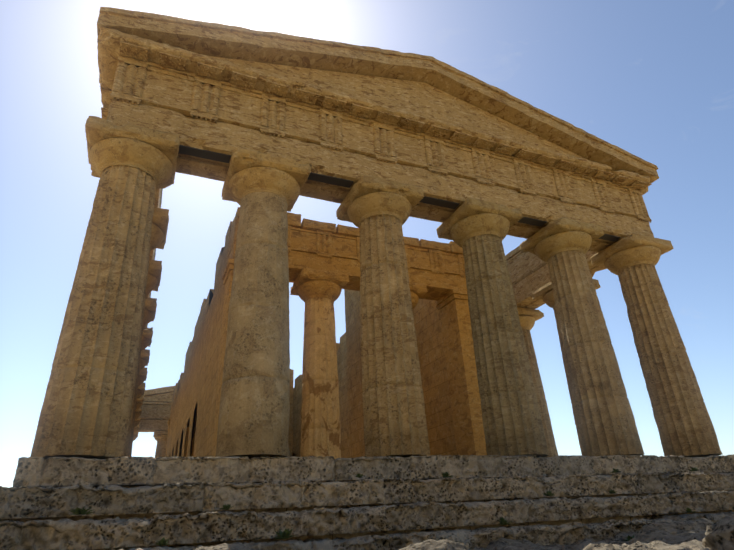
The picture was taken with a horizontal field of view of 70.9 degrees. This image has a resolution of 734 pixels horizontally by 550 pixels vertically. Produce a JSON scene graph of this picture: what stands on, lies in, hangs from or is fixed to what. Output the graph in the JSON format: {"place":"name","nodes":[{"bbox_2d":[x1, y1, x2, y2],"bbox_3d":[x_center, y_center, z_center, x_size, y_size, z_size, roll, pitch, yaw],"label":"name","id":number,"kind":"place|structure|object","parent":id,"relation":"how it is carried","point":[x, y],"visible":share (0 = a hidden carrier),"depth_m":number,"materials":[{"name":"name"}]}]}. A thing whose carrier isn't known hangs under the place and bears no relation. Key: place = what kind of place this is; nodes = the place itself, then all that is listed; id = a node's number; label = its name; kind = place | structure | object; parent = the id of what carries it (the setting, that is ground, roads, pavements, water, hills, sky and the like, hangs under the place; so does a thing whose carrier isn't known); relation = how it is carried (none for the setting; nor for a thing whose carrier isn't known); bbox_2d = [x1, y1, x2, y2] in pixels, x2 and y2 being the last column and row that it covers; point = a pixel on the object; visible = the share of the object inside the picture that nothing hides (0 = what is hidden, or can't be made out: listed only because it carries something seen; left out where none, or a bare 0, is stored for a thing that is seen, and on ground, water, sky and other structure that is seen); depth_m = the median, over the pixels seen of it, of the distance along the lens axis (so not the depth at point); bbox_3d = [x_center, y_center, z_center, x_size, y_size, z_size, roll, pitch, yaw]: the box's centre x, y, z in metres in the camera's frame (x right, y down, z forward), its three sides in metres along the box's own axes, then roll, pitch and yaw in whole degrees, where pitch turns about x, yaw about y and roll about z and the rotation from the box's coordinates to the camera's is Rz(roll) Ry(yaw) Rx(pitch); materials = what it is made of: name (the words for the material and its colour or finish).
{"place":"outdoors","nodes":[
{"label":"outdoors","id":0,"kind":"place"},
{"bbox_2d":[288,369,293,456],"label":"wall","id":1,"kind":"structure","parent":0,"point":[290,439],"depth_m":38.69,"materials":[{"name":"brown stone"}]},
{"bbox_2d":[0,454,733,549],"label":"stone steps","id":2,"kind":"structure","parent":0,"point":[334,536],"depth_m":9.27,"materials":[{"name":"stone"}]},
{"bbox_2d":[30,165,155,459],"bbox_3d":[-5.117,0.502,10.129,1.425,5.940,1.425,8,-28,-22],"label":"column shaft","id":3,"kind":"object","parent":2,"relation":"on","point":[85,410],"visible":0.96,"depth_m":9.40,"materials":[{"name":"stone"}]},
{"bbox_2d":[85,116,179,188],"bbox_3d":[-5.280,-2.472,11.569,1.850,0.877,1.854,8,-28,-22],"label":"column capital","id":4,"kind":"object","parent":3,"relation":"on","point":[153,153],"visible":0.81,"depth_m":10.98,"materials":[{"name":"stone"}]},
{"bbox_2d":[131,441,166,457],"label":"column shafts","id":5,"kind":"object","parent":2,"relation":"on","point":[161,449],"depth_m":42.93,"materials":[{"name":"stone"}]},
{"bbox_2d":[133,430,167,441],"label":"column capital","id":6,"kind":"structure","parent":5,"relation":"on","point":[159,435],"depth_m":43.11,"materials":[{"name":"stone"}]},
{"bbox_2d":[139,401,171,431],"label":"entablature","id":7,"kind":"structure","parent":6,"relation":"on","point":[155,416],"depth_m":43.68,"materials":[{"name":"stone"}]},
{"bbox_2d":[143,386,174,401],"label":"pediment","id":8,"kind":"structure","parent":7,"relation":"on","point":[163,394],"depth_m":44.55,"materials":[{"name":"stone"}]},
{"bbox_2d":[165,418,170,456],"bbox_3d":[-10.662,14.773,39.904,9.662,6.714,1.384,8,-28,-22],"label":"opisthodomos antae","id":9,"kind":"object","parent":2,"relation":"on","point":[168,422],"visible":0.04,"depth_m":38.92,"materials":[{"name":"beige stone"}]},
{"bbox_2d":[166,221,232,456],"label":"cella wall","id":10,"kind":"structure","parent":2,"relation":"on","point":[191,428],"depth_m":21.41,"materials":[{"name":"beige stone"}]},
{"bbox_2d":[215,190,289,458],"bbox_3d":[-2.356,0.882,11.234,1.422,5.940,1.426,8,-28,-22],"label":"column shaft","id":11,"kind":"object","parent":2,"relation":"on","point":[254,414],"visible":0.98,"depth_m":10.45,"materials":[{"name":"stone"}]},
{"bbox_2d":[222,147,310,211],"bbox_3d":[-2.516,-2.091,12.677,1.854,0.878,1.852,8,-28,-22],"label":"column capital","id":12,"kind":"object","parent":11,"relation":"on","point":[250,171],"visible":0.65,"depth_m":12.06,"materials":[{"name":"stone"}]},
{"bbox_2d":[212,258,486,456],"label":"wall pillar","id":13,"kind":"structure","parent":2,"relation":"on","point":[453,308],"depth_m":18.53,"materials":[{"name":"beige stone"}]},
{"bbox_2d":[123,247,584,457],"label":"column shafts","id":14,"kind":"object","parent":2,"relation":"on","point":[544,412],"visible":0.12,"depth_m":19.66,"materials":[{"name":"beige stone"}]},
{"bbox_2d":[133,208,600,434],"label":"column capitals","id":15,"kind":"object","parent":14,"relation":"on","point":[528,318],"visible":0.15,"depth_m":19.61,"materials":[{"name":"beige stone"}]},
{"bbox_2d":[100,87,162,326],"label":"entablature","id":16,"kind":"structure","parent":15,"relation":"on","point":[106,100],"depth_m":13.45,"materials":[{"name":"stone"}]},
{"bbox_2d":[505,245,606,308],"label":"entablature","id":17,"kind":"structure","parent":15,"relation":"on","point":[528,272],"depth_m":21.29,"materials":[{"name":"stone"}]},
{"bbox_2d":[344,289,364,457],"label":"cella pylons","id":18,"kind":"object","parent":2,"relation":"on","point":[354,366],"visible":0.12,"depth_m":23.85,"materials":[{"name":"beige stone"}]},
{"bbox_2d":[300,297,421,458],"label":"pronaos column shafts","id":19,"kind":"object","parent":2,"relation":"on","point":[320,424],"visible":0.48,"depth_m":16.34,"materials":[{"name":"beige stone"}]},
{"bbox_2d":[290,268,426,309],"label":"pronaos column capitals","id":20,"kind":"object","parent":19,"relation":"on","point":[309,283],"visible":0.46,"depth_m":17.72,"materials":[{"name":"beige stone"}]},
{"bbox_2d":[228,207,467,300],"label":"entablature","id":21,"kind":"structure","parent":20,"relation":"on","point":[438,268],"depth_m":18.79,"materials":[{"name":"beige stone"}]},
{"bbox_2d":[69,467,698,545],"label":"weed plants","id":22,"kind":"object","parent":2,"relation":"on","point":[280,534],"visible":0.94,"depth_m":7.91,"materials":[{"name":"green plant"}]},
{"bbox_2d":[360,212,429,457],"bbox_3d":[0.507,1.280,12.385,1.419,5.940,1.413,8,-28,-22],"label":"column shaft","id":23,"kind":"object","parent":2,"relation":"on","point":[394,419],"visible":0.98,"depth_m":11.66,"materials":[{"name":"stone"}]},
{"bbox_2d":[336,174,423,228],"bbox_3d":[0.336,-1.697,13.820,1.851,0.878,1.854,8,-28,-22],"label":"column capital","id":24,"kind":"object","parent":23,"relation":"on","point":[367,196],"visible":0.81,"depth_m":13.22,"materials":[{"name":"stone"}]},
{"bbox_2d":[97,27,653,251],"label":"entablature","id":25,"kind":"structure","parent":24,"relation":"on","point":[199,101],"depth_m":13.59,"materials":[{"name":"beige stone"}]},
{"bbox_2d":[97,7,658,182],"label":"pediment","id":26,"kind":"structure","parent":25,"relation":"on","point":[427,86],"depth_m":15.06,"materials":[{"name":"stone"}]},
{"bbox_2d":[462,234,548,456],"bbox_3d":[3.449,1.686,13.563,1.420,5.940,1.423,8,-28,-22],"label":"column shaft","id":27,"kind":"object","parent":2,"relation":"on","point":[512,420],"visible":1,"depth_m":12.87,"materials":[{"name":"stone"}]},
{"bbox_2d":[436,197,522,246],"bbox_3d":[3.282,-1.289,15.001,1.850,0.876,1.849,8,-28,-22],"label":"column capital","id":28,"kind":"object","parent":27,"relation":"on","point":[469,217],"visible":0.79,"depth_m":14.40,"materials":[{"name":"stone"}]},
{"bbox_2d":[547,249,643,456],"bbox_3d":[6.307,2.079,14.706,1.427,5.940,1.428,8,-28,-22],"label":"column shaft","id":29,"kind":"object","parent":2,"relation":"on","point":[606,421],"visible":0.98,"depth_m":14.04,"materials":[{"name":"stone"}]},
{"bbox_2d":[520,218,603,262],"bbox_3d":[6.139,-0.896,16.144,1.853,0.877,1.852,8,-28,-22],"label":"column capital","id":30,"kind":"object","parent":29,"relation":"on","point":[548,241],"visible":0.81,"depth_m":15.56,"materials":[{"name":"stone"}]},
{"bbox_2d":[618,264,721,457],"bbox_3d":[9.058,2.464,15.819,1.413,5.940,1.406,8,-28,-22],"label":"column shaft","id":31,"kind":"object","parent":2,"relation":"on","point":[684,424],"visible":0.96,"depth_m":15.20,"materials":[{"name":"stone"}]},
{"bbox_2d":[590,233,673,274],"bbox_3d":[8.899,-0.514,17.251,1.854,0.876,1.854,8,-28,-22],"label":"column capital","id":32,"kind":"object","parent":31,"relation":"on","point":[621,254],"visible":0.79,"depth_m":16.69,"materials":[{"name":"stone"}]},
{"bbox_2d":[0,0,733,487],"label":"sky","id":33,"kind":"structure","parent":0,"point":[653,80],"materials":[{"name":"blue"}]},
{"bbox_2d":[293,299,456,457],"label":"cella wall","id":34,"kind":"structure","parent":0,"point":[433,371],"depth_m":21.09,"materials":[{"name":"brown stone"}]},
{"bbox_2d":[469,530,710,549],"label":"rocky ground","id":35,"kind":"structure","parent":0,"point":[663,540],"depth_m":8.33,"materials":[{"name":"stone"}]},
{"bbox_2d":[195,516,733,549],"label":"rocks","id":36,"kind":"object","parent":35,"relation":"on","point":[719,534],"visible":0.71,"depth_m":6.16,"materials":[{"name":"stone"}]}
]}

